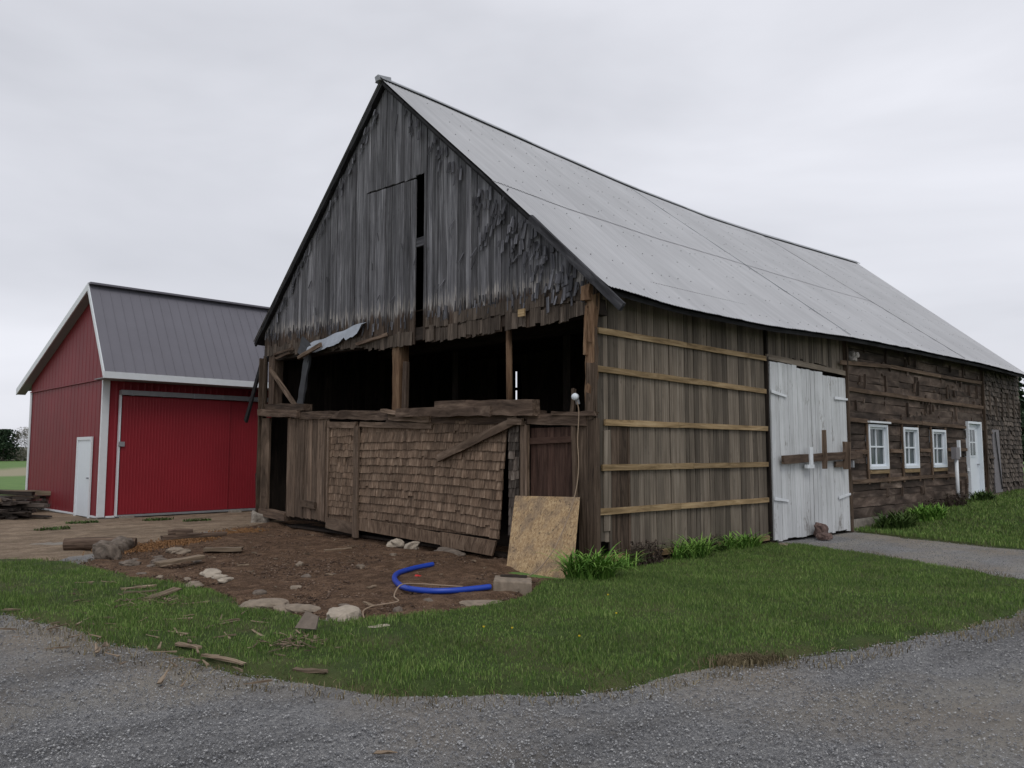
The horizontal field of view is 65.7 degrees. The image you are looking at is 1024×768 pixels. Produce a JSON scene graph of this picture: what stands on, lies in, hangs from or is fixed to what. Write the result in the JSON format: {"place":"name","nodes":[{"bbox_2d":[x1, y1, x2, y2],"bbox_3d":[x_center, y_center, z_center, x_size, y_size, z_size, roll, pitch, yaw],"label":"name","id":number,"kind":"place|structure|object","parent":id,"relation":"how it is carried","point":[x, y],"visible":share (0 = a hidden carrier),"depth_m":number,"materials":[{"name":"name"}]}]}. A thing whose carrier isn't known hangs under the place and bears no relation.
{"place":"outdoors","nodes":[
{"label":"outdoors","id":0,"kind":"place"},
{"bbox_2d":[0,509,281,560],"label":"dirt track","id":1,"kind":"structure","parent":0,"point":[19,537],"depth_m":17.06,"materials":[{"name":"soil"}]},
{"bbox_2d":[0,516,17,519],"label":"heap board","id":2,"kind":"object","parent":1,"relation":"on","point":[13,518],"visible":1,"depth_m":19.20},
{"bbox_2d":[0,511,30,513],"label":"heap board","id":3,"kind":"object","parent":2,"relation":"on","point":[17,512],"visible":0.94,"depth_m":19.34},
{"bbox_2d":[8,511,31,516],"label":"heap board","id":4,"kind":"object","parent":3,"relation":"on","point":[25,514],"visible":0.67,"depth_m":19.40,"materials":[{"name":"wood"}]},
{"bbox_2d":[0,506,21,510],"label":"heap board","id":5,"kind":"object","parent":4,"relation":"on","point":[12,508],"visible":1,"depth_m":19.42,"materials":[{"name":"wood"}]},
{"bbox_2d":[17,503,49,507],"bbox_3d":[-12.429,2.998,19.895,1.751,0.193,0.192,-1,-5,9],"label":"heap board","id":6,"kind":"object","parent":5,"relation":"on","point":[42,505],"visible":0.57,"depth_m":19.73,"materials":[{"name":"wood"}]},
{"bbox_2d":[19,515,51,517],"bbox_3d":[-12.649,3.280,19.893,2.312,0.104,0.268,-1,-5,8],"label":"wood plank","id":7,"kind":"object","parent":1,"relation":"on","point":[43,516],"visible":0.59,"depth_m":19.69,"materials":[{"name":"wood"}]},
{"bbox_2d":[33,525,70,530],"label":"weed tuft","id":8,"kind":"object","parent":1,"relation":"on","point":[51,528],"visible":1,"depth_m":16.83,"materials":[{"name":"green plant"}]},
{"bbox_2d":[64,520,98,523],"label":"weed tuft","id":9,"kind":"object","parent":1,"relation":"on","point":[84,522],"visible":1,"depth_m":18.36,"materials":[{"name":"green plant"}]},
{"bbox_2d":[63,537,136,549],"bbox_3d":[-6.886,2.664,13.282,1.102,0.220,0.220,1,-5,-13],"label":"log","id":10,"kind":"object","parent":1,"relation":"on","point":[82,543],"visible":0.64,"depth_m":13.15,"materials":[{"name":"wood"}]},
{"bbox_2d":[16,282,270,518],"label":"red shed","id":11,"kind":"structure","parent":1,"relation":"on","point":[139,400],"depth_m":21.18,"materials":[{"name":"metal"}]},
{"bbox_2d":[73,437,92,517],"bbox_3d":[-11.047,2.388,20.411,1.150,2.050,0.070,-5,-7,45],"label":"side door","id":12,"kind":"structure","parent":11,"relation":"in","point":[84,448],"depth_m":20.42,"materials":[{"name":"white plastic"}]},
{"bbox_2d":[114,395,254,516],"bbox_3d":[-7.594,1.991,22.219,0.130,3.080,6.540,-5,-7,45],"label":"sliding door","id":13,"kind":"structure","parent":11,"relation":"in","point":[174,452],"depth_m":20.84,"materials":[{"name":"red metal"}]},
{"bbox_2d":[227,401,270,508],"bbox_3d":[-6.625,2.073,23.255,0.043,2.980,3.500,-5,-7,45],"label":"sliding door","id":14,"kind":"structure","parent":11,"relation":"in","point":[243,436],"depth_m":22.28,"materials":[{"name":"red metal"}]},
{"bbox_2d":[142,517,173,520],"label":"weed tuft","id":15,"kind":"object","parent":1,"relation":"on","point":[155,519],"visible":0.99,"depth_m":19.19,"materials":[{"name":"green plant"}]},
{"bbox_2d":[182,518,210,521],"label":"weed tuft","id":16,"kind":"object","parent":1,"relation":"on","point":[199,519],"visible":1,"depth_m":18.92,"materials":[{"name":"green plant"}]},
{"bbox_2d":[251,510,269,522],"bbox_3d":[-5.931,3.237,18.621,0.455,0.511,0.418,8,-6,-27],"label":"corner stone","id":17,"kind":"object","parent":1,"relation":"on","point":[256,517],"visible":0.4,"depth_m":18.47,"materials":[{"name":"stone"}]},
{"bbox_2d":[78,520,615,619],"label":"dirt yard","id":18,"kind":"structure","parent":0,"point":[246,583],"depth_m":10.81,"materials":[{"name":"soil"}]},
{"bbox_2d":[110,536,133,552],"bbox_3d":[-6.434,2.658,12.982,0.407,0.312,0.572,6,-2,-4],"label":"field rock","id":19,"kind":"object","parent":18,"relation":"on","point":[122,543],"visible":0.53,"depth_m":12.86,"materials":[{"name":"grey stone"}]},
{"bbox_2d":[82,527,268,555],"bbox_3d":[-5.930,2.865,14.635,1.319,0.052,4.720,-1,-5,13],"label":"sawdust","id":20,"kind":"object","parent":18,"relation":"on","point":[157,545],"visible":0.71,"depth_m":14.12},
{"bbox_2d":[168,528,192,534],"bbox_3d":[-6.335,2.832,15.161,0.444,0.157,0.154,2,-6,-26],"label":"log","id":21,"kind":"object","parent":20,"relation":"on","point":[174,531],"visible":0.66,"depth_m":15.10,"materials":[{"name":"wood"}]},
{"bbox_2d":[165,547,190,553],"bbox_3d":[-5.342,2.697,12.752,0.379,0.147,0.312,8,-10,-37],"label":"stone slab","id":22,"kind":"object","parent":18,"relation":"on","point":[177,550],"depth_m":12.68,"materials":[{"name":"stone"}]},
{"bbox_2d":[154,554,204,566],"bbox_3d":[-4.688,2.489,11.199,0.170,0.095,0.672,-4,-6,38],"label":"old plank","id":23,"kind":"object","parent":18,"relation":"on","point":[178,560],"visible":1,"depth_m":11.13,"materials":[{"name":"brown wood"}]},
{"bbox_2d":[184,581,203,587],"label":"flat rock","id":24,"kind":"object","parent":18,"relation":"on","point":[196,583],"visible":0.44,"depth_m":9.48,"materials":[{"name":"stone"}]},
{"bbox_2d":[160,531,227,540],"bbox_3d":[-5.922,2.839,14.805,1.183,0.119,0.135,4,-6,-38],"label":"squared timber","id":25,"kind":"object","parent":18,"relation":"on","point":[192,535],"visible":0.76,"depth_m":14.74,"materials":[{"name":"wood"}]},
{"bbox_2d":[199,568,221,577],"bbox_3d":[-3.898,2.453,10.266,0.235,0.118,0.388,0,-3,-43],"label":"rubble chunk","id":26,"kind":"object","parent":18,"relation":"on","point":[208,572],"visible":0.77,"depth_m":10.18,"materials":[{"name":"stone"}]},
{"bbox_2d":[211,574,227,578],"bbox_3d":[-3.682,2.436,10.004,0.199,0.075,0.169,6,-12,-25],"label":"rubble chunk","id":27,"kind":"object","parent":18,"relation":"on","point":[216,576],"visible":0.75,"depth_m":9.95,"materials":[{"name":"stone"}]},
{"bbox_2d":[203,546,243,551],"bbox_3d":[-4.618,2.643,12.695,0.592,0.063,0.209,1,-5,-11],"label":"old plank","id":28,"kind":"object","parent":18,"relation":"on","point":[223,549],"visible":1,"depth_m":12.61,"materials":[{"name":"brown wood"}]},
{"bbox_2d":[217,577,233,582],"bbox_3d":[-3.519,2.408,9.734,0.169,0.076,0.214,-5,-9,14],"label":"rubble chunk","id":29,"kind":"object","parent":18,"relation":"on","point":[224,580],"visible":0.94,"depth_m":9.67,"materials":[{"name":"stone"}]},
{"bbox_2d":[252,589,266,594],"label":"stone","id":30,"kind":"object","parent":18,"relation":"on","point":[259,592],"visible":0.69,"depth_m":8.91,"materials":[{"name":"stone"}]},
{"bbox_2d":[386,538,404,547],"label":"footing stone","id":31,"kind":"object","parent":18,"relation":"on","point":[397,543],"visible":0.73,"depth_m":13.50,"materials":[{"name":"stone"}]},
{"bbox_2d":[362,583,462,618],"bbox_3d":[-1.203,2.250,8.438,0.497,0.086,1.962,-2,-6,25],"label":"ground cord","id":32,"kind":"object","parent":18,"relation":"on","point":[398,599],"visible":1,"depth_m":8.76,"materials":[{"name":"plastic"}]},
{"bbox_2d":[392,562,491,593],"bbox_3d":[-1.081,2.395,9.826,0.952,0.081,2.121,2,-6,-25],"label":"blue pipe","id":33,"kind":"object","parent":18,"relation":"on","point":[397,582],"visible":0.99,"depth_m":9.00,"materials":[{"name":"plastic"}]},
{"bbox_2d":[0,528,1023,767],"bbox_3d":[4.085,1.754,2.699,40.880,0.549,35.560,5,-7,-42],"label":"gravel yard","id":34,"kind":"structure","parent":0,"point":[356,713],"depth_m":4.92,"materials":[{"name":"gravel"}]},
{"bbox_2d":[157,670,168,683],"bbox_3d":[-2.457,2.063,5.589,0.038,0.023,0.289,1,-4,-13],"label":"wood splinter","id":35,"kind":"object","parent":34,"relation":"on","point":[161,680],"visible":1,"depth_m":5.54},
{"bbox_2d":[240,598,288,609],"bbox_3d":[-2.585,2.306,8.278,0.507,0.121,0.268,-2,-1,-3],"label":"edge rock","id":36,"kind":"object","parent":34,"relation":"on","point":[265,603],"visible":0.63,"depth_m":8.21,"materials":[{"name":"stone"}]},
{"bbox_2d":[273,603,320,613],"bbox_3d":[-2.167,2.289,8.051,0.482,0.118,0.323,5,-5,-2],"label":"edge rock","id":37,"kind":"object","parent":34,"relation":"on","point":[296,607],"visible":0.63,"depth_m":7.94,"materials":[{"name":"stone"}]},
{"bbox_2d":[326,605,361,620],"bbox_3d":[-1.621,2.238,7.641,0.343,0.184,0.275,-4,-3,-10],"label":"broken concrete","id":38,"kind":"object","parent":34,"relation":"on","point":[337,612],"visible":0.53,"depth_m":7.58,"materials":[{"name":"concrete"}]},
{"bbox_2d":[337,613,350,621],"bbox_3d":[-1.568,2.233,7.421,0.125,0.175,0.170,-2,-5,-5],"label":"broken concrete","id":39,"kind":"object","parent":34,"relation":"on","point":[345,616],"visible":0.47,"depth_m":7.38,"materials":[{"name":"concrete"}]},
{"bbox_2d":[373,750,397,753],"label":"dry leaf","id":40,"kind":"object","parent":34,"relation":"on","point":[383,752],"visible":1,"depth_m":4.22,"materials":[{"name":"brown plant"}]},
{"bbox_2d":[404,541,419,549],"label":"footing stone","id":41,"kind":"object","parent":34,"relation":"on","point":[412,545],"visible":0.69,"depth_m":13.35,"materials":[{"name":"stone"}]},
{"bbox_2d":[434,547,465,555],"bbox_3d":[-1.047,2.809,13.012,0.386,0.214,0.878,3,-3,-38],"label":"sill rock","id":42,"kind":"object","parent":34,"relation":"on","point":[453,551],"visible":0.32,"depth_m":12.95,"materials":[{"name":"grey stone"}]},
{"bbox_2d":[459,600,501,606],"bbox_3d":[-0.294,2.321,8.342,0.547,0.082,0.190,4,-1,-22],"label":"flat stone","id":43,"kind":"object","parent":34,"relation":"on","point":[471,603],"visible":0.43,"depth_m":8.28,"materials":[{"name":"stone"}]},
{"bbox_2d":[507,496,579,578],"bbox_3d":[0.416,2.212,11.334,0.602,1.197,1.720,5,-7,-42],"label":"strand board","id":44,"kind":"object","parent":34,"relation":"on","point":[538,523],"visible":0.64,"depth_m":11.37,"materials":[{"name":"wood"}]},
{"bbox_2d":[686,649,803,671],"bbox_3d":[1.768,2.121,6.173,1.218,0.065,0.548,2,-5,-21],"label":"dead tuft","id":45,"kind":"object","parent":34,"relation":"on","point":[753,658],"visible":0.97,"depth_m":6.08,"materials":[{"name":"brown plant"}]},
{"bbox_2d":[813,522,828,535],"bbox_3d":[5.940,2.808,15.249,0.302,0.306,0.292,7,-10,-44],"label":"door stone","id":46,"kind":"object","parent":34,"relation":"on","point":[820,527],"visible":0.65,"depth_m":15.17,"materials":[{"name":"stone"}]},
{"bbox_2d":[816,532,832,539],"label":"door stone","id":47,"kind":"object","parent":34,"relation":"on","point":[824,536],"visible":1,"depth_m":14.85,"materials":[{"name":"stone"}]},
{"bbox_2d":[940,491,970,506],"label":"dead shrub","id":48,"kind":"object","parent":34,"relation":"on","point":[957,497],"visible":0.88,"depth_m":19.43,"materials":[{"name":"plant"}]},
{"bbox_2d":[951,440,960,493],"bbox_3d":[11.235,2.273,20.019,0.365,1.710,0.120,5,-7,-42],"label":"utility post","id":49,"kind":"object","parent":34,"relation":"on","point":[955,453],"visible":0.82,"depth_m":19.97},
{"bbox_2d":[0,541,1023,711],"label":"lawn","id":50,"kind":"structure","parent":0,"point":[339,673],"depth_m":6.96,"materials":[{"name":"plant"}]},
{"bbox_2d":[120,584,156,589],"bbox_3d":[-4.321,2.350,9.182,0.388,0.048,0.059,2,-5,-22],"label":"loose board","id":51,"kind":"object","parent":50,"relation":"on","point":[144,586],"visible":0.95,"depth_m":9.17,"materials":[{"name":"brown wood"}]},
{"bbox_2d":[123,590,157,593],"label":"loose board","id":52,"kind":"object","parent":50,"relation":"on","point":[146,591],"visible":0.87,"depth_m":8.88,"materials":[{"name":"brown wood"}]},
{"bbox_2d":[114,592,191,607],"bbox_3d":[-3.800,2.269,8.341,0.741,0.052,0.831,0,-5,5],"label":"splinter heap","id":53,"kind":"object","parent":50,"relation":"on","point":[169,598],"visible":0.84,"depth_m":8.34,"materials":[{"name":"brown wood"}]},
{"bbox_2d":[142,587,181,599],"bbox_3d":[-3.817,2.291,8.677,0.130,0.060,0.500,-1,-5,14],"label":"loose board","id":54,"kind":"object","parent":50,"relation":"on","point":[172,590],"visible":0.9,"depth_m":8.68,"materials":[{"name":"brown wood"}]},
{"bbox_2d":[175,642,201,648],"bbox_3d":[-2.632,2.123,6.442,0.323,0.033,0.053,-4,-6,36],"label":"loose board","id":55,"kind":"object","parent":50,"relation":"on","point":[184,644],"visible":0.95,"depth_m":6.41,"materials":[{"name":"brown wood"}]},
{"bbox_2d":[201,654,246,664],"bbox_3d":[-2.177,2.074,5.986,0.522,0.030,0.046,-4,-6,35],"label":"loose board","id":56,"kind":"object","parent":50,"relation":"on","point":[229,659],"visible":1,"depth_m":5.96,"materials":[{"name":"brown wood"}]},
{"bbox_2d":[247,629,354,651],"bbox_3d":[-1.719,2.106,6.505,0.764,0.051,0.758,0,-5,2],"label":"splinter heap","id":57,"kind":"object","parent":50,"relation":"on","point":[283,643],"visible":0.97,"depth_m":6.47,"materials":[{"name":"brown wood"}]},
{"bbox_2d":[295,611,318,629],"bbox_3d":[-1.755,2.053,6.899,0.214,0.130,0.165,-2,-5,18],"label":"broken tile","id":58,"kind":"object","parent":50,"relation":"on","point":[308,620],"visible":1,"depth_m":6.87,"materials":[{"name":"grey stone"}]},
{"bbox_2d":[292,667,327,672],"bbox_3d":[-1.451,2.061,5.709,0.285,0.036,0.050,-2,-5,21],"label":"loose board","id":59,"kind":"object","parent":50,"relation":"on","point":[309,670],"visible":1,"depth_m":5.70,"materials":[{"name":"brown wood"}]},
{"bbox_2d":[610,549,654,569],"bbox_3d":[1.548,2.414,10.856,0.775,0.292,0.769,-1,-5,16],"label":"lily clump","id":60,"kind":"object","parent":50,"relation":"on","point":[628,561],"visible":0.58,"depth_m":10.92,"materials":[{"name":"green plant"}]},
{"bbox_2d":[244,74,1023,564],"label":"old barn","id":61,"kind":"structure","parent":50,"relation":"on","point":[712,374],"depth_m":15.29,"materials":[{"name":"wood"}]},
{"bbox_2d":[364,179,423,350],"bbox_3d":[-2.229,-2.294,15.244,0.076,3.258,2.068,5,-7,-42],"label":"hay door","id":62,"kind":"structure","parent":61,"relation":"in","point":[391,212],"depth_m":15.31,"materials":[{"name":"grey"}]},
{"bbox_2d":[380,409,412,416],"bbox_3d":[-2.119,0.526,14.582,0.154,0.188,0.919,4,-7,-41],"label":"loose plank","id":63,"kind":"object","parent":61,"relation":"on","point":[388,411],"visible":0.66,"depth_m":14.69,"materials":[{"name":"wood"}]},
{"bbox_2d":[434,399,539,415],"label":"loose beam","id":64,"kind":"structure","parent":61,"relation":"on","point":[524,407],"depth_m":12.36,"materials":[{"name":"wood"}]},
{"bbox_2d":[395,406,491,416],"bbox_3d":[-1.221,0.482,13.518,0.082,0.236,2.599,5,-7,-43],"label":"loose plank","id":65,"kind":"object","parent":64,"relation":"on","point":[445,411],"visible":1,"depth_m":13.40,"materials":[{"name":"wood"}]},
{"bbox_2d":[529,427,575,553],"bbox_3d":[0.588,1.644,11.742,0.073,2.000,0.903,5,-7,-42],"label":"front door","id":66,"kind":"structure","parent":61,"relation":"in","point":[551,449],"depth_m":11.79,"materials":[{"name":"wood"}]},
{"bbox_2d":[570,388,576,411],"bbox_3d":[0.890,0.244,11.451,0.084,0.364,0.178,1,-5,-16],"label":"crooked stake","id":67,"kind":"object","parent":61,"relation":"on","point":[573,405],"visible":0.83,"depth_m":11.44,"materials":[{"name":"wood"}]},
{"bbox_2d":[571,393,579,404],"bbox_3d":[0.921,0.212,11.350,0.131,0.164,0.110,5,-7,-42],"label":"outdoor lamp","id":68,"kind":"object","parent":61,"relation":"attached to","point":[575,397],"visible":1,"depth_m":11.31,"materials":[{"name":"glass"}]},
{"bbox_2d":[527,402,578,575],"bbox_3d":[0.478,1.386,10.869,1.210,2.404,0.153,3,-6,-33],"label":"cord","id":69,"kind":"object","parent":68,"relation":"hanging from","point":[573,499],"visible":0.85,"depth_m":11.06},
{"bbox_2d":[769,361,814,540],"bbox_3d":[5.350,1.265,15.002,1.538,3.309,0.170,5,-7,-42],"label":"barn door","id":70,"kind":"structure","parent":61,"relation":"in","point":[789,385],"depth_m":15.00,"materials":[{"name":"white paint"}]},
{"bbox_2d":[809,370,854,532],"bbox_3d":[6.574,1.387,16.074,1.649,3.242,0.242,5,-7,-42],"label":"barn door","id":71,"kind":"structure","parent":61,"relation":"in","point":[828,398],"depth_m":16.08,"materials":[{"name":"white paint"}]},
{"bbox_2d":[848,351,859,360],"bbox_3d":[7.297,-0.592,16.974,0.175,0.236,0.225,7,-6,-31],"label":"paper nest","id":72,"kind":"object","parent":61,"relation":"on","point":[853,356],"visible":1,"depth_m":16.91,"materials":[{"name":"paper"}]},
{"bbox_2d":[863,421,890,483],"bbox_3d":[8.116,1.520,17.598,1.132,1.377,0.185,5,-7,-42],"label":"window","id":73,"kind":"structure","parent":61,"relation":"in","point":[876,436],"depth_m":17.66,"materials":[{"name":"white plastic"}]},
{"bbox_2d":[900,424,920,481],"bbox_3d":[9.446,1.641,18.849,1.011,1.349,0.140,5,-7,-42],"label":"window","id":74,"kind":"structure","parent":61,"relation":"in","point":[910,458],"depth_m":18.90,"materials":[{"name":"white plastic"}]},
{"bbox_2d":[928,427,948,479],"bbox_3d":[10.770,1.759,20.064,1.052,1.334,0.140,5,-7,-42],"label":"window","id":75,"kind":"structure","parent":61,"relation":"in","point":[937,438],"depth_m":20.12,"materials":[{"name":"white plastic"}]},
{"bbox_2d":[964,421,984,497],"bbox_3d":[12.715,2.119,21.854,1.080,2.160,0.300,5,-7,-42],"label":"entry door","id":76,"kind":"structure","parent":61,"relation":"in","point":[974,443],"depth_m":21.98,"materials":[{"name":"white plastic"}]},
{"bbox_2d":[991,429,1002,492],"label":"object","id":77,"kind":"structure","parent":61,"relation":"in","point":[998,484],"depth_m":23.04,"materials":[{"name":"wood"}]},
{"bbox_2d":[621,539,674,565],"bbox_3d":[1.951,2.425,11.394,0.963,0.388,0.496,5,-7,-42],"label":"dry plant","id":78,"kind":"object","parent":50,"relation":"on","point":[647,554],"visible":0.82,"depth_m":11.29,"materials":[{"name":"plant"}]},
{"bbox_2d":[661,534,729,559],"bbox_3d":[2.723,2.469,12.042,1.510,0.389,1.008,5,-7,-42],"label":"lily clump","id":79,"kind":"object","parent":50,"relation":"on","point":[688,550],"visible":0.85,"depth_m":11.93,"materials":[{"name":"green plant"}]},
{"bbox_2d":[687,535,718,550],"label":"dry plant","id":80,"kind":"object","parent":50,"relation":"on","point":[715,541],"visible":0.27,"depth_m":12.72,"materials":[{"name":"plant"}]},
{"bbox_2d":[704,542,734,552],"bbox_3d":[3.202,2.623,12.701,1.276,0.199,0.621,5,-7,-42],"label":"weed patch","id":81,"kind":"object","parent":50,"relation":"on","point":[722,548],"visible":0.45,"depth_m":12.63,"materials":[{"name":"green plant"}]},
{"bbox_2d":[715,528,770,549],"bbox_3d":[3.820,2.590,13.221,1.363,0.356,1.030,11,-12,-65],"label":"lily clump","id":82,"kind":"object","parent":50,"relation":"on","point":[739,542],"visible":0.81,"depth_m":13.08,"materials":[{"name":"green plant"}]},
{"bbox_2d":[0,460,1023,578],"bbox_3d":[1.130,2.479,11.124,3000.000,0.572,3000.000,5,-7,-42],"label":"field","id":83,"kind":"structure","parent":0,"point":[12,475],"depth_m":59.84,"materials":[{"name":"plant"}]},
{"bbox_2d":[0,429,20,460],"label":"evergreen tree","id":84,"kind":"object","parent":83,"relation":"on","point":[5,437],"visible":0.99,"depth_m":138.69,"materials":[{"name":"green plant"}]},
{"bbox_2d":[0,447,26,460],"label":"distant woods","id":85,"kind":"object","parent":83,"relation":"on","point":[23,458],"visible":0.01,"depth_m":145.91,"materials":[{"name":"green plant"}]},
{"bbox_2d":[6,427,27,458],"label":"bare tree","id":86,"kind":"object","parent":83,"relation":"on","point":[24,437],"visible":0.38,"depth_m":139.78,"materials":[{"name":"grey plant"}]},
{"bbox_2d":[92,540,121,559],"bbox_3d":[-6.139,2.548,11.998,0.508,0.375,0.297,-8,-13,29],"label":"field rock","id":87,"kind":"object","parent":83,"relation":"on","point":[102,549],"visible":0.78,"depth_m":11.87,"materials":[{"name":"grey stone"}]},
{"bbox_2d":[118,559,141,565],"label":"edge rock","id":88,"kind":"object","parent":83,"relation":"on","point":[129,562],"visible":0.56,"depth_m":11.13,"materials":[{"name":"grey stone"}]},
{"bbox_2d":[493,575,531,595],"bbox_3d":[0.011,2.386,9.263,0.516,0.244,0.334,-1,-5,12],"label":"concrete block","id":89,"kind":"object","parent":83,"relation":"on","point":[523,586],"depth_m":9.12,"materials":[{"name":"concrete"}]},
{"bbox_2d":[500,574,526,577],"bbox_3d":[0.022,2.271,9.384,0.319,0.029,0.065,-1,-5,8],"label":"slat","id":90,"kind":"object","parent":89,"relation":"on","point":[510,575],"visible":1,"depth_m":9.36,"materials":[{"name":"wood"}]},
{"bbox_2d":[537,541,642,580],"bbox_3d":[0.973,2.311,10.183,1.438,0.518,1.354,1,-5,-11],"label":"lily clump","id":91,"kind":"object","parent":83,"relation":"on","point":[588,567],"visible":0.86,"depth_m":9.99,"materials":[{"name":"green plant"}]},
{"bbox_2d":[1018,377,1023,459],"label":"evergreen tree","id":92,"kind":"object","parent":83,"relation":"on","point":[1020,396],"visible":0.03,"depth_m":41.72,"materials":[{"name":"green plant"}]},
{"bbox_2d":[0,0,1023,446],"label":"sky","id":93,"kind":"structure","parent":0,"point":[183,147],"materials":[{"name":"white"}]},
{"bbox_2d":[854,476,1023,549],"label":"lawn","id":94,"kind":"structure","parent":0,"point":[947,541],"depth_m":16.21,"materials":[{"name":"plant"}]},
{"bbox_2d":[870,509,921,529],"bbox_3d":[8.132,2.872,16.810,1.524,0.430,1.059,3,-6,-32],"label":"green bush","id":95,"kind":"object","parent":94,"relation":"on","point":[899,520],"visible":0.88,"depth_m":16.58,"materials":[{"name":"green plant"}]},
{"bbox_2d":[904,502,948,521],"bbox_3d":[9.175,2.835,17.555,1.313,0.439,1.030,5,-7,-42],"label":"green bush","id":96,"kind":"object","parent":94,"relation":"on","point":[931,513],"visible":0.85,"depth_m":17.32,"materials":[{"name":"green plant"}]},
{"bbox_2d":[920,498,947,508],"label":"dead shrub","id":97,"kind":"object","parent":94,"relation":"on","point":[934,503],"visible":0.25,"depth_m":18.34,"materials":[{"name":"plant"}]},
{"bbox_2d":[967,489,999,500],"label":"green bush","id":98,"kind":"object","parent":94,"relation":"on","point":[982,495],"visible":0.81,"depth_m":20.70,"materials":[{"name":"green plant"}]},
{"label":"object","id":99,"kind":"object","parent":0,"visible":0},
{"bbox_2d":[12,497,35,499],"bbox_3d":[-14.017,3.160,21.851,1.605,0.084,0.251,1,-5,-6],"label":"wood plank","id":100,"kind":"object","parent":99,"relation":"on","point":[23,498],"visible":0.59,"depth_m":21.81,"materials":[{"name":"wood"}]},
{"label":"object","id":101,"kind":"object","parent":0,"visible":0},
{"bbox_2d":[0,495,39,499],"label":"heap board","id":102,"kind":"object","parent":101,"relation":"on","point":[36,497],"visible":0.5,"depth_m":22.14,"materials":[{"name":"brown wood"}]},
{"bbox_2d":[0,490,34,495],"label":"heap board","id":103,"kind":"object","parent":102,"relation":"on","point":[25,493],"visible":1,"depth_m":22.00,"materials":[{"name":"wood"}]},
{"bbox_2d":[4,490,50,494],"bbox_3d":[-13.865,3.073,22.445,1.891,0.143,0.236,0,-5,-2],"label":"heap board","id":104,"kind":"object","parent":102,"relation":"on","point":[37,492],"visible":0.55,"depth_m":22.36,"materials":[{"name":"brown wood"}]},
{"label":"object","id":105,"kind":"object","parent":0,"visible":0},
{"bbox_2d":[0,513,18,516],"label":"wood plank","id":106,"kind":"object","parent":105,"relation":"on","point":[10,514],"visible":0.75,"depth_m":19.34,"materials":[{"name":"wood"}]},
{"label":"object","id":107,"kind":"object","parent":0,"visible":0},
{"bbox_2d":[0,502,16,505],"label":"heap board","id":108,"kind":"object","parent":107,"relation":"on","point":[9,503],"visible":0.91,"depth_m":19.29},
{"bbox_2d":[0,501,31,503],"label":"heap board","id":109,"kind":"object","parent":108,"relation":"on","point":[22,502],"visible":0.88,"depth_m":19.42,"materials":[{"name":"wood"}]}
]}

